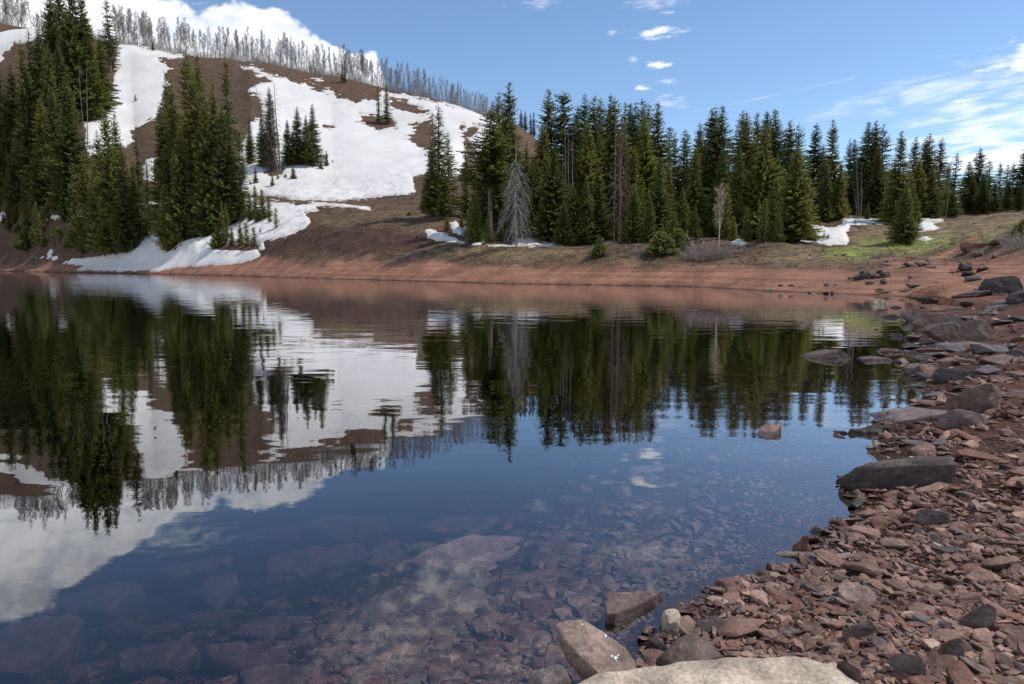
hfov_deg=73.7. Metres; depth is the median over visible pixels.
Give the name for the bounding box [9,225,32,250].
spruce shrub
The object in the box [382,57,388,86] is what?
aspen tree
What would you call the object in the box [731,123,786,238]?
spruce tree
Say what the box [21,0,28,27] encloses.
aspen tree
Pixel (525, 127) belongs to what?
spruce tree
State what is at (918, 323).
boulder
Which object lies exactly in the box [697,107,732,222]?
spruce tree
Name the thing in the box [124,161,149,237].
spruce tree
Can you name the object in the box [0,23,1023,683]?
ground
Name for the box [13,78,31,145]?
spruce tree
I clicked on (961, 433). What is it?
stone
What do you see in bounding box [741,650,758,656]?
stone
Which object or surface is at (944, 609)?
stone
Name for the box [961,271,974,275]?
rock
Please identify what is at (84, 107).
spruce tree
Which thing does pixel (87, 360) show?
water
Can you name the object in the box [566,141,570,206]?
dead tree
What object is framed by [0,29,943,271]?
snow
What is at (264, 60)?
aspen thicket
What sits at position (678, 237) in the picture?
spruce shrub
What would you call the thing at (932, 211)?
spruce tree
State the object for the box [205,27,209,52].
aspen tree
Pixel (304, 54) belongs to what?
aspen tree
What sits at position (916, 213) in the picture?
spruce tree
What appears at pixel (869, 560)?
stone
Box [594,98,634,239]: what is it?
spruce tree
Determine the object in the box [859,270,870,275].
rock
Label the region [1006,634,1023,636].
stone
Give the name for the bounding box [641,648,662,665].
stone
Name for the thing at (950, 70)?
sky
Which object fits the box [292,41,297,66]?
aspen tree
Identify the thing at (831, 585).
stone
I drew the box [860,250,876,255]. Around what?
leafless shrub
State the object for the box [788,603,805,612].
stone
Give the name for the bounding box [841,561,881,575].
stone
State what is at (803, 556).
stone
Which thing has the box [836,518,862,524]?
stone
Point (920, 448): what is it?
stone
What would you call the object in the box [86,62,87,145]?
dead tree
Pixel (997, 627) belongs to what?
stone
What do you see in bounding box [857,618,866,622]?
stone
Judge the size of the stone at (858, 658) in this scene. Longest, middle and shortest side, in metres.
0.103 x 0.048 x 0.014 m
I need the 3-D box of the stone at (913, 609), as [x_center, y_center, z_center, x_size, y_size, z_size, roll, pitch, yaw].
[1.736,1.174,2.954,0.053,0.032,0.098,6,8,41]
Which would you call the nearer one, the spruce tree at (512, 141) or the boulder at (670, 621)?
the boulder at (670, 621)
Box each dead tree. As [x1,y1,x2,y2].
[78,62,84,141]
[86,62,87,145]
[253,82,280,171]
[262,115,273,171]
[268,100,280,171]
[273,84,283,170]
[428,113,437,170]
[493,160,536,246]
[562,155,563,198]
[564,128,567,206]
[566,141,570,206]
[571,145,573,190]
[604,121,631,241]
[613,113,616,241]
[855,165,862,216]
[857,173,864,216]
[945,161,951,217]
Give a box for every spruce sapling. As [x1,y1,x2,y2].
[241,221,251,245]
[249,226,257,246]
[272,208,280,227]
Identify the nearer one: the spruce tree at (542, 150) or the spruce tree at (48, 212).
the spruce tree at (542, 150)
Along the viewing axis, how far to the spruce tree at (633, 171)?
78.19 m
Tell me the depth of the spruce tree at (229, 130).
143.90 m
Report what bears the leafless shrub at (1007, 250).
on the ground
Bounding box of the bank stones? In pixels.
[1,197,1023,274]
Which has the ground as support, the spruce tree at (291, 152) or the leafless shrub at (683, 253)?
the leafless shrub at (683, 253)
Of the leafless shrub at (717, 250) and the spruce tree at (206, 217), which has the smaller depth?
the leafless shrub at (717, 250)
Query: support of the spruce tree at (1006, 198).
on the ground
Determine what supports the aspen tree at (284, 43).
on the ground
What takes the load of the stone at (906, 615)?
on the pebbles
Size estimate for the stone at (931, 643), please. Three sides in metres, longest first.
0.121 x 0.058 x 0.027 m
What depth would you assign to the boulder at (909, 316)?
19.89 m
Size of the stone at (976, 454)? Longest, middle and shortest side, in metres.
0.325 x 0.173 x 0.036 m
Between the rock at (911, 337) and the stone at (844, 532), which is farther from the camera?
the rock at (911, 337)
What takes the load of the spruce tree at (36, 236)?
on the ground
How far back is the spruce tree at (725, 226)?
68.01 m
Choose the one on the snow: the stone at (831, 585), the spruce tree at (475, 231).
the spruce tree at (475, 231)
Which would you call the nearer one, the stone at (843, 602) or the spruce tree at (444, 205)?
the stone at (843, 602)
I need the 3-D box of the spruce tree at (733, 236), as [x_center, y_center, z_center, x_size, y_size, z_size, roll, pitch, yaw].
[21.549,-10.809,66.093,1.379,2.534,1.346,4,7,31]
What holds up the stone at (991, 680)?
on the pebbles
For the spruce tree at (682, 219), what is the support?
on the ground
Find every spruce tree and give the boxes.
[0,63,20,183]
[0,71,10,143]
[0,93,10,185]
[0,124,29,199]
[0,159,21,217]
[5,209,12,230]
[8,38,38,189]
[10,206,18,223]
[12,30,42,170]
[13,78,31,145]
[16,97,55,204]
[18,179,30,213]
[18,204,31,227]
[20,25,51,151]
[27,0,69,89]
[27,166,44,220]
[28,200,42,245]
[30,44,66,162]
[35,0,71,80]
[35,39,85,134]
[36,87,69,187]
[38,206,47,231]
[40,78,94,208]
[44,141,61,215]
[44,200,51,218]
[47,0,122,120]
[50,223,59,246]
[55,161,79,223]
[64,163,82,250]
[68,0,113,114]
[68,53,98,120]
[68,152,91,247]
[78,129,112,255]
[80,159,95,236]
[84,15,110,94]
[84,108,130,254]
[94,38,120,116]
[96,0,121,71]
[102,142,149,253]
[105,113,140,221]
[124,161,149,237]
[132,136,147,216]
[142,71,185,221]
[142,164,154,231]
[143,221,147,236]
[145,103,170,230]
[148,184,177,250]
[150,145,175,240]
[156,80,189,212]
[157,124,198,241]
[171,49,208,154]
[171,69,209,235]
[176,92,231,236]
[183,79,245,221]
[190,55,213,146]
[200,158,213,230]
[207,105,245,225]
[214,62,250,205]
[218,201,225,236]
[221,115,247,221]
[221,223,228,244]
[222,203,230,238]
[227,131,250,221]
[228,228,235,245]
[235,222,244,245]
[240,146,247,177]
[243,193,254,221]
[244,117,257,163]
[249,185,259,217]
[252,168,259,182]
[254,113,271,166]
[255,190,270,221]
[256,88,281,170]
[264,195,272,216]
[270,173,274,185]
[280,120,296,164]
[284,107,308,164]
[286,132,298,164]
[290,165,296,178]
[296,115,311,163]
[301,104,327,165]
[323,151,328,165]
[339,61,343,81]
[343,60,346,83]
[375,85,382,123]
[379,83,393,123]
[418,143,437,215]
[420,106,462,216]
[432,160,457,218]
[440,132,465,215]
[443,216,451,230]
[450,110,518,239]
[455,145,472,217]
[458,214,463,227]
[460,150,504,232]
[463,200,486,242]
[465,185,480,235]
[475,92,510,227]
[477,124,511,237]
[481,216,495,242]
[484,82,529,235]
[495,209,506,241]
[496,118,529,215]
[499,174,528,237]
[507,224,517,242]
[518,110,523,127]
[518,141,531,196]
[519,160,547,237]
[521,145,572,242]
[522,112,528,130]
[524,89,577,185]
[525,159,539,220]
[526,123,550,201]
[527,114,533,134]
[530,91,593,184]
[532,112,536,136]
[550,202,578,245]
[554,183,589,245]
[558,149,581,219]
[559,117,608,239]
[567,94,598,190]
[569,107,583,152]
[571,177,601,245]
[578,96,611,194]
[588,165,615,240]
[590,96,610,171]
[593,135,616,216]
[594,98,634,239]
[598,95,618,239]
[606,138,630,238]
[607,101,637,238]
[608,115,679,240]
[611,146,649,240]
[615,103,645,187]
[617,183,646,242]
[619,103,628,146]
[621,185,638,228]
[626,98,652,161]
[632,198,657,242]
[639,157,675,236]
[645,103,658,139]
[647,101,676,198]
[662,127,677,182]
[662,167,676,232]
[666,188,691,239]
[666,211,678,238]
[668,133,685,194]
[671,130,693,209]
[671,160,686,215]
[676,147,710,236]
[680,132,692,193]
[683,124,705,191]
[684,108,730,225]
[687,106,739,234]
[688,205,702,239]
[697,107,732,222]
[699,147,734,237]
[711,111,757,211]
[713,148,747,236]
[715,185,739,238]
[720,153,765,238]
[727,112,761,204]
[727,218,740,240]
[729,196,751,238]
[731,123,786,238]
[741,207,753,240]
[750,112,761,171]
[753,113,777,164]
[754,177,783,230]
[754,211,773,239]
[755,111,771,157]
[756,198,770,241]
[757,109,817,213]
[766,145,827,240]
[766,153,787,216]
[770,213,786,242]
[777,120,819,226]
[785,125,819,225]
[789,212,817,235]
[801,122,829,215]
[811,119,849,220]
[813,160,838,224]
[831,159,851,220]
[842,139,855,196]
[843,121,888,214]
[849,121,891,215]
[859,147,888,217]
[863,203,871,218]
[870,124,894,201]
[872,131,922,223]
[879,160,897,219]
[882,184,922,243]
[901,137,928,217]
[907,183,924,223]
[911,159,933,215]
[916,139,944,206]
[920,133,948,212]
[920,168,945,217]
[930,138,957,216]
[939,187,964,217]
[941,164,961,214]
[946,152,967,207]
[955,148,1001,212]
[957,161,974,208]
[960,177,980,212]
[970,176,992,212]
[983,183,1005,213]
[984,161,1000,200]
[990,161,1007,202]
[993,149,1023,207]
[1000,181,1013,210]
[1002,165,1014,206]
[1003,161,1017,206]
[1010,183,1023,210]
[1011,166,1023,204]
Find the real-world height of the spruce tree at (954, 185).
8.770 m
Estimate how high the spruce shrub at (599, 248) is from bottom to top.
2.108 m
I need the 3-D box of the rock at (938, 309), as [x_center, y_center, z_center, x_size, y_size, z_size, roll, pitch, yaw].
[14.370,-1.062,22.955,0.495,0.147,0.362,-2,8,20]
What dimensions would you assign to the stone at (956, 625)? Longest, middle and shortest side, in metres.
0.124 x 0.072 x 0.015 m
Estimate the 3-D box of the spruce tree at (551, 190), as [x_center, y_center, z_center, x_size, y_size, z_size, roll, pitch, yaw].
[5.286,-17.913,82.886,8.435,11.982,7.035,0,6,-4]
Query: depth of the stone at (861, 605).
3.05 m
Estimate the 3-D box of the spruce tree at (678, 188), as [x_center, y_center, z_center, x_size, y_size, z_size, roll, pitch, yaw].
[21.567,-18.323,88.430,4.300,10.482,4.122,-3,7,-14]
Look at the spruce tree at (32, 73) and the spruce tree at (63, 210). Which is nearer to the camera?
the spruce tree at (63, 210)
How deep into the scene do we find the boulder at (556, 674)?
2.57 m
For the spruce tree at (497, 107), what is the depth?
94.46 m
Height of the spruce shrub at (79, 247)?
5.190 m
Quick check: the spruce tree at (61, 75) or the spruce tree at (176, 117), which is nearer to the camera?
the spruce tree at (176, 117)
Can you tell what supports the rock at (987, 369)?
on the ground
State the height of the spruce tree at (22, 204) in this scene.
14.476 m
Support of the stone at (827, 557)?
on the pebbles
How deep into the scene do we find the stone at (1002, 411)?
6.56 m
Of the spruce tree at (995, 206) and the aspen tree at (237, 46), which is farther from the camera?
the aspen tree at (237, 46)
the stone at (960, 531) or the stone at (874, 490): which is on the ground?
the stone at (874, 490)
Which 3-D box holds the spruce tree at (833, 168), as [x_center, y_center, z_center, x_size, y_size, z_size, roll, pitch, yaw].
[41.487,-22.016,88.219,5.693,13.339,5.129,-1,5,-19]
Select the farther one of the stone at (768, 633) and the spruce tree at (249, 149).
the spruce tree at (249, 149)
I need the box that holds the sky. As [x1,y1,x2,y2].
[0,0,1023,206]
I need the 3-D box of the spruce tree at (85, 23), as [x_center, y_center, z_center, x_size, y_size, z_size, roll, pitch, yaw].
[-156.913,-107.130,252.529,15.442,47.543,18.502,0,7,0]
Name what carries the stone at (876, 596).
on the ground
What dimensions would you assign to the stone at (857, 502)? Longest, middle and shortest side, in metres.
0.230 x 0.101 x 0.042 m
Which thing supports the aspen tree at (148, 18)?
on the snow
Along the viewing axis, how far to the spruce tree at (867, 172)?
93.52 m
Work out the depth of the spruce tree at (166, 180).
146.42 m
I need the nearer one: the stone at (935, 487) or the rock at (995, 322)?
the stone at (935, 487)
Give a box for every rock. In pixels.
[0,614,87,683]
[1,547,102,606]
[36,600,125,635]
[57,580,146,628]
[97,622,184,641]
[117,641,198,683]
[151,555,234,592]
[181,609,244,628]
[192,574,240,610]
[200,641,297,677]
[230,615,308,642]
[237,665,326,683]
[259,597,292,608]
[264,544,369,582]
[299,513,390,545]
[300,631,319,643]
[338,661,389,676]
[357,585,443,625]
[368,540,402,573]
[402,535,523,575]
[415,515,500,541]
[448,588,494,616]
[486,645,506,653]
[499,569,555,586]
[505,624,543,641]
[537,527,597,553]
[629,531,659,536]
[853,274,869,280]
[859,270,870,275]
[870,273,882,278]
[876,290,890,292]
[879,271,890,277]
[880,279,886,284]
[885,447,899,451]
[891,436,908,439]
[894,358,909,363]
[900,439,924,445]
[901,343,918,347]
[903,263,915,266]
[904,335,919,338]
[907,383,924,387]
[908,284,919,287]
[911,296,937,303]
[913,355,936,360]
[914,261,927,266]
[914,372,932,379]
[915,348,943,352]
[919,399,936,405]
[922,391,943,397]
[930,308,947,311]
[931,439,948,445]
[932,341,969,351]
[936,357,954,362]
[944,386,965,391]
[948,307,962,309]
[950,357,975,363]
[951,290,990,297]
[956,342,982,348]
[957,262,972,270]
[959,300,974,305]
[960,241,987,251]
[960,315,980,319]
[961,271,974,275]
[964,275,981,280]
[969,344,1008,353]
[969,365,1003,373]
[973,251,983,256]
[976,266,988,271]
[978,312,990,314]
[979,354,1012,364]
[987,237,1005,245]
[990,320,1012,324]
[1002,371,1023,377]
[1005,348,1023,357]
[1005,389,1023,397]
[1006,343,1017,347]
[1007,316,1023,321]
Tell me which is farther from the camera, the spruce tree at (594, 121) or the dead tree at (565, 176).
the spruce tree at (594, 121)
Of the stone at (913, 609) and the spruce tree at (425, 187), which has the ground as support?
the spruce tree at (425, 187)
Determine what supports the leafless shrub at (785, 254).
on the ground
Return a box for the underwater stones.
[46,423,857,683]
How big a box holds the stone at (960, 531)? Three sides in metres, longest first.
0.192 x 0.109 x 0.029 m
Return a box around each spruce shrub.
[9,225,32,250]
[11,224,20,232]
[37,237,48,246]
[49,227,64,239]
[61,235,73,247]
[73,236,89,252]
[130,238,139,248]
[207,228,223,248]
[253,211,259,222]
[587,236,608,257]
[644,230,681,255]
[667,227,692,248]
[1005,218,1023,235]
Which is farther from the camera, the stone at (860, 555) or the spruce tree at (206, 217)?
the spruce tree at (206, 217)
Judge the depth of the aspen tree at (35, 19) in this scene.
391.58 m
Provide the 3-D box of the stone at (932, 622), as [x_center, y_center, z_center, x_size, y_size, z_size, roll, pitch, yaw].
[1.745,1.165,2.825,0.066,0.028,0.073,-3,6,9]
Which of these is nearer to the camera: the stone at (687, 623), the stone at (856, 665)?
the stone at (856, 665)
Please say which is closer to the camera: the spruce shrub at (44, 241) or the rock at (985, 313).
the rock at (985, 313)
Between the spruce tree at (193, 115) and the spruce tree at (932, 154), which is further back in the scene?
the spruce tree at (193, 115)
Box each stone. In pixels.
[634,660,649,667]
[635,657,644,665]
[637,636,647,639]
[641,625,657,633]
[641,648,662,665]
[651,633,662,641]
[660,630,666,639]
[666,606,691,613]
[678,615,695,634]
[693,626,701,636]
[696,616,727,634]
[706,595,727,604]
[712,626,718,635]
[713,600,724,605]
[716,576,745,587]
[717,617,766,636]
[722,585,739,601]
[725,601,737,606]
[725,639,741,649]
[730,651,741,656]
[733,606,745,613]
[738,606,762,612]
[740,578,753,589]
[740,588,749,596]
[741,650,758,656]
[749,590,769,607]
[757,567,768,574]
[757,628,778,639]
[765,586,789,603]
[766,562,789,572]
[766,581,788,589]
[768,645,784,653]
[775,604,791,611]
[778,627,800,636]
[784,594,800,603]
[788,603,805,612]
[792,635,816,650]
[793,575,820,588]
[793,639,811,649]
[799,551,815,563]
[801,582,832,595]
[801,595,821,600]
[802,597,815,608]
[803,621,825,635]
[810,566,826,576]
[810,582,836,595]
[811,527,836,533]
[812,602,832,606]
[812,655,833,660]
[813,548,844,566]
[813,607,828,614]
[816,556,825,564]
[819,592,837,602]
[823,620,846,629]
[824,605,846,611]
[824,640,844,654]
[824,645,834,650]
[826,634,840,644]
[828,611,858,616]
[831,596,847,606]
[831,649,845,661]
[835,528,865,540]
[835,632,844,643]
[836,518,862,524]
[837,600,852,606]
[838,552,850,557]
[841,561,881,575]
[843,648,857,657]
[844,525,881,536]
[845,637,862,650]
[847,661,863,678]
[848,498,868,507]
[848,602,870,610]
[851,600,873,610]
[852,552,877,559]
[854,509,877,516]
[855,573,870,583]
[855,656,878,664]
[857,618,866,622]
[860,489,887,492]
[860,558,878,565]
[860,584,879,599]
[862,578,880,592]
[865,653,879,661]
[867,514,892,530]
[867,578,887,591]
[867,611,879,621]
[871,637,890,649]
[872,505,887,512]
[876,558,887,565]
[877,643,899,656]
[880,537,908,548]
[881,490,900,499]
[883,579,909,589]
[884,651,901,658]
[890,590,905,594]
[895,610,926,616]
[895,669,934,683]
[896,576,907,583]
[899,611,914,619]
[900,677,908,683]
[905,621,928,626]
[906,602,934,613]
[907,494,921,502]
[907,580,921,590]
[907,607,921,612]
[908,511,915,517]
[911,441,935,454]
[911,614,938,622]
[912,502,928,508]
[914,483,944,491]
[915,583,941,592]
[916,364,937,374]
[916,652,928,661]
[919,352,948,355]
[922,532,935,535]
[922,544,941,555]
[922,638,940,648]
[924,646,957,681]
[926,663,940,674]
[926,675,943,681]
[927,618,940,626]
[930,545,960,553]
[931,629,968,639]
[932,481,948,487]
[934,573,967,585]
[935,527,945,531]
[936,530,955,539]
[938,620,952,628]
[941,607,954,612]
[944,627,971,640]
[945,660,975,683]
[947,610,959,617]
[949,526,980,540]
[952,622,972,632]
[953,429,982,440]
[955,592,982,606]
[957,449,1003,460]
[957,524,976,532]
[958,652,978,663]
[958,656,987,673]
[961,563,984,571]
[964,567,996,583]
[966,652,975,656]
[969,640,991,652]
[971,628,994,646]
[973,568,1000,580]
[977,595,1007,616]
[979,654,995,673]
[981,555,1019,569]
[985,675,996,683]
[990,652,1020,674]
[992,623,1015,631]
[992,639,1005,645]
[995,408,1023,416]
[995,630,1006,638]
[996,533,1019,540]
[996,675,1023,683]
[999,539,1023,546]
[999,628,1015,636]
[1001,611,1023,620]
[1003,476,1023,487]
[1003,582,1023,599]
[1003,637,1023,656]
[1005,625,1023,634]
[1006,562,1023,576]
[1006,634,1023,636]
[1007,635,1017,640]
[1009,472,1023,476]
[1012,505,1023,514]
[1013,636,1023,643]
[1015,664,1023,674]
[1017,642,1023,655]
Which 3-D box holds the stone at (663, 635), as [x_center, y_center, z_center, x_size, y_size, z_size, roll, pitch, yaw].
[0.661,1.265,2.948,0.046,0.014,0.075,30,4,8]
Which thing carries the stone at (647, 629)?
on the pebbles
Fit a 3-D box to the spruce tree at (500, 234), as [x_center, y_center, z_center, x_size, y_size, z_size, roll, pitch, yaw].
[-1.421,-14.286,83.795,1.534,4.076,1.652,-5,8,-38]
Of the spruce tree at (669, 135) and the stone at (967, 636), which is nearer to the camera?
the stone at (967, 636)
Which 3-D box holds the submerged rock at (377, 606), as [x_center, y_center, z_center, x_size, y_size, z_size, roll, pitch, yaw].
[-0.592,1.672,3.717,0.531,0.506,0.638,0,6,0]
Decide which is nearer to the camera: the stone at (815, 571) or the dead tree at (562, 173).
the stone at (815, 571)
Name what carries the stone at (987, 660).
on the pebbles
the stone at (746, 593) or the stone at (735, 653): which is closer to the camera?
the stone at (735, 653)
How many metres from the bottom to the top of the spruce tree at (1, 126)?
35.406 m
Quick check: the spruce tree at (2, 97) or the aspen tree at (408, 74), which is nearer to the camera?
the spruce tree at (2, 97)
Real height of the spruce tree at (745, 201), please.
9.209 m
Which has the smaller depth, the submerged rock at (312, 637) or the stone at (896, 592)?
the stone at (896, 592)
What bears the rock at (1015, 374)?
on the ground
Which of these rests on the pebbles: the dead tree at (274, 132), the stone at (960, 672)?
the stone at (960, 672)
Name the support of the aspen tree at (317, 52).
on the ground
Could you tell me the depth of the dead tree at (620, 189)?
76.38 m
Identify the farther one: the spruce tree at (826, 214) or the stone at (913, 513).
the spruce tree at (826, 214)
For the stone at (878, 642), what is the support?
on the pebbles
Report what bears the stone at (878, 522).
on the ground
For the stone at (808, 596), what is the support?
on the ground
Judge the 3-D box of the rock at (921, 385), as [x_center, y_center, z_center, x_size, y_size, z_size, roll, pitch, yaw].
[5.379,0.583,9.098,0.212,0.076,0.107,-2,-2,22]
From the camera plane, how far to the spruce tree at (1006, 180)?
105.77 m
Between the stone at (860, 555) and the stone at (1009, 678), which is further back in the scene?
the stone at (860, 555)
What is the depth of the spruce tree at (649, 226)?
71.86 m
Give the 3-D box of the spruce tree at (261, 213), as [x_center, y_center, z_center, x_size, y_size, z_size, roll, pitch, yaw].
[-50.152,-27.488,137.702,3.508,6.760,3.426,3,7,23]
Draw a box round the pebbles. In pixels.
[577,293,1023,683]
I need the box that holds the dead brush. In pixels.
[51,233,60,249]
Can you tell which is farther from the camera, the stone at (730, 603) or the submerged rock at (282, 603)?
the submerged rock at (282, 603)
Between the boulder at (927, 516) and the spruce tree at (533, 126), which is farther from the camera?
the spruce tree at (533, 126)
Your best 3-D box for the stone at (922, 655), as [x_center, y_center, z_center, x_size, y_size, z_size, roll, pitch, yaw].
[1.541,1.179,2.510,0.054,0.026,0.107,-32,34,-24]
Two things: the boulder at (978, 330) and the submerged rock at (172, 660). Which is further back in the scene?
the boulder at (978, 330)
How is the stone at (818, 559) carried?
on the stone at (827, 557)
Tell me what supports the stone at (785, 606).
on the pebbles
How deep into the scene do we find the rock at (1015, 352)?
10.66 m
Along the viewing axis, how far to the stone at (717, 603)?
3.19 m
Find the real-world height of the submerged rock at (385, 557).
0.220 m
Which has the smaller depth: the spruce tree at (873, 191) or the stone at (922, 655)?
the stone at (922, 655)
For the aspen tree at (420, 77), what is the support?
on the ground
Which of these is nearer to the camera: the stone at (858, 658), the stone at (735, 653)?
the stone at (858, 658)
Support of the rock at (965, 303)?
on the ground
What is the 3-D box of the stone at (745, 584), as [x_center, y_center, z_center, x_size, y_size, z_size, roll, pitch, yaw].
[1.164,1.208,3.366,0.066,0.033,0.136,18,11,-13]
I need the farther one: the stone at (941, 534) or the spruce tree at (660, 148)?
the spruce tree at (660, 148)
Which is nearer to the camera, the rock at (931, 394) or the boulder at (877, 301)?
the rock at (931, 394)
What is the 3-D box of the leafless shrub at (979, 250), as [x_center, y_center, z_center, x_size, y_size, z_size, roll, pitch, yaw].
[32.353,-6.304,47.097,1.773,0.587,1.627,3,7,29]
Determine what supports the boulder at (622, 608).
on the ground
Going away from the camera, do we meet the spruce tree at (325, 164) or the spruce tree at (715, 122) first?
the spruce tree at (715, 122)
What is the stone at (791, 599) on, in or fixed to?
on the ground
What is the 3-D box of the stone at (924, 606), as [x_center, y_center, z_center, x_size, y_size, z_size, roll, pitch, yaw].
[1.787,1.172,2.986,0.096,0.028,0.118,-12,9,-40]
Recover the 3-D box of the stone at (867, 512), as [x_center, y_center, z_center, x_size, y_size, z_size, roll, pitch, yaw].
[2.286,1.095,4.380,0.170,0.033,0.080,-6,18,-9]
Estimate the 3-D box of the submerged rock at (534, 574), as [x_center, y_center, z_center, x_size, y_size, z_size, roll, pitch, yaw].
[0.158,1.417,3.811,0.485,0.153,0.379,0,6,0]
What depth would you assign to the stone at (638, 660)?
2.75 m
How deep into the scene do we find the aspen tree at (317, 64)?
332.42 m
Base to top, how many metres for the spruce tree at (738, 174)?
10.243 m
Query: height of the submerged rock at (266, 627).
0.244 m
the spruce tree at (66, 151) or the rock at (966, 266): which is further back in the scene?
the spruce tree at (66, 151)
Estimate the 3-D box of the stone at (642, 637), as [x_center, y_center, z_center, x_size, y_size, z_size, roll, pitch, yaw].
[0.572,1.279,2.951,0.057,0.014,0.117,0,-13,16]
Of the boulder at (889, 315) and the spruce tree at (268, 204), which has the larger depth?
the spruce tree at (268, 204)
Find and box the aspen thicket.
[0,0,502,120]
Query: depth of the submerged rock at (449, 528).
5.33 m
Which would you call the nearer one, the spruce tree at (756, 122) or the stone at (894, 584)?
the stone at (894, 584)
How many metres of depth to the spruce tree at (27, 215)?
226.96 m
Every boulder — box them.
[527,664,572,683]
[556,620,636,680]
[578,656,858,683]
[604,591,661,630]
[645,637,667,651]
[657,634,721,665]
[661,609,680,636]
[756,423,781,441]
[766,551,813,557]
[792,535,809,551]
[802,349,850,358]
[810,526,821,535]
[837,660,861,683]
[838,582,876,606]
[839,456,957,488]
[842,620,873,639]
[848,424,890,434]
[857,356,892,360]
[868,406,947,423]
[870,299,888,303]
[877,348,903,352]
[879,314,899,316]
[888,333,902,336]
[889,653,925,674]
[900,311,923,320]
[904,363,938,375]
[911,319,928,327]
[916,509,949,524]
[922,323,962,341]
[932,368,974,383]
[934,409,987,428]
[937,314,964,330]
[940,638,964,658]
[944,382,1000,412]
[959,604,995,630]
[961,319,995,341]
[978,275,1023,295]
[981,304,1006,311]
[989,300,1008,305]
[1005,290,1023,304]
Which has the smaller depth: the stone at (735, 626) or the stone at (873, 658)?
the stone at (873, 658)
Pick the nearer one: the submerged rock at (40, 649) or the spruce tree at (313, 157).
the submerged rock at (40, 649)
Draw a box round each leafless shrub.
[631,248,643,253]
[676,242,711,259]
[685,239,730,260]
[701,238,740,257]
[734,249,751,253]
[775,251,792,256]
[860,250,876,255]
[869,252,885,257]
[913,255,930,259]
[968,246,994,253]
[993,224,1023,250]
[997,232,1023,245]
[998,247,1017,253]
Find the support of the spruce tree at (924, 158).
on the ground
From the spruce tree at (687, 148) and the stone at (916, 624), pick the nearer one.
the stone at (916, 624)
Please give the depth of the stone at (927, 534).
3.85 m
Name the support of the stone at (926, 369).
on the ground
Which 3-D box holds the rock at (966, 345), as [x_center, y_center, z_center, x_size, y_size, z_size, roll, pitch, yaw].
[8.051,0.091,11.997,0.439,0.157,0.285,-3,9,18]
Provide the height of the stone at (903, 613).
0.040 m
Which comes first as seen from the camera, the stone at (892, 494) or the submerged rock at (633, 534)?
the submerged rock at (633, 534)
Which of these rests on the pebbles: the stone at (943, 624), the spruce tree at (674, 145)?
the stone at (943, 624)
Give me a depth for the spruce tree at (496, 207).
89.95 m
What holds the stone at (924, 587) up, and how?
on the pebbles
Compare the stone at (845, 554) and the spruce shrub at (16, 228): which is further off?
the spruce shrub at (16, 228)
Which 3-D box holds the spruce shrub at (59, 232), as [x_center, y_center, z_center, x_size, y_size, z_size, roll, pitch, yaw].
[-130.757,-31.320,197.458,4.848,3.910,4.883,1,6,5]
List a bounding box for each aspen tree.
[6,2,17,25]
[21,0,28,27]
[23,2,29,27]
[27,2,32,25]
[31,12,37,28]
[111,6,121,37]
[116,14,120,34]
[117,5,124,42]
[118,5,126,43]
[126,16,130,44]
[128,8,132,43]
[129,8,134,40]
[133,12,137,41]
[134,10,140,40]
[139,11,149,37]
[146,19,150,39]
[147,16,154,37]
[156,16,164,49]
[156,17,161,45]
[161,21,166,47]
[162,16,169,47]
[176,18,182,41]
[179,17,188,46]
[198,29,204,55]
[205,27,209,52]
[221,27,226,55]
[234,29,239,60]
[244,24,250,58]
[281,33,285,58]
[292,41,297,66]
[302,40,308,66]
[314,46,318,70]
[315,47,321,68]
[321,43,326,71]
[336,45,341,76]
[341,43,346,67]
[343,50,350,73]
[355,53,359,74]
[359,50,364,72]
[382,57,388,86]
[405,63,409,89]
[416,67,422,88]
[437,76,441,100]
[710,183,728,246]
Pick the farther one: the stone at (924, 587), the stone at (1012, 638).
the stone at (924, 587)
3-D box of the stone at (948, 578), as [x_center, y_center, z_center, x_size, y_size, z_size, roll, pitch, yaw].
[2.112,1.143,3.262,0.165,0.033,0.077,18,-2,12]
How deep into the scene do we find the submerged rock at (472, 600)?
3.58 m
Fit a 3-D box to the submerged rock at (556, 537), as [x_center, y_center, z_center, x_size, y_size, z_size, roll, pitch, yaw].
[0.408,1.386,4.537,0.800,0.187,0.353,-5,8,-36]
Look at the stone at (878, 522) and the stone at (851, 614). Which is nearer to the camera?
the stone at (851, 614)
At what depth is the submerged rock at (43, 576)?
5.34 m
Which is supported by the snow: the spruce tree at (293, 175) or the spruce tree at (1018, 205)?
the spruce tree at (293, 175)
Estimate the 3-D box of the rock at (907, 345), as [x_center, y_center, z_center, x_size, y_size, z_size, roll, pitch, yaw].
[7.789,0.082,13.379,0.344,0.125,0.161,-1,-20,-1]
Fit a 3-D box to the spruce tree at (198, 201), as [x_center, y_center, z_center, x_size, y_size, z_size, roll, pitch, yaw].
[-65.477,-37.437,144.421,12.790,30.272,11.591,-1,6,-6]
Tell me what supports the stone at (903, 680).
on the pebbles
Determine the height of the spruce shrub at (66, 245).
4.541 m
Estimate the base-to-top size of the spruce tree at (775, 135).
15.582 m
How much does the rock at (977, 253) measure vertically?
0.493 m
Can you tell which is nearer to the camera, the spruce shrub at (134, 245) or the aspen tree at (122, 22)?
the spruce shrub at (134, 245)
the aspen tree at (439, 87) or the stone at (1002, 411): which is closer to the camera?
the stone at (1002, 411)

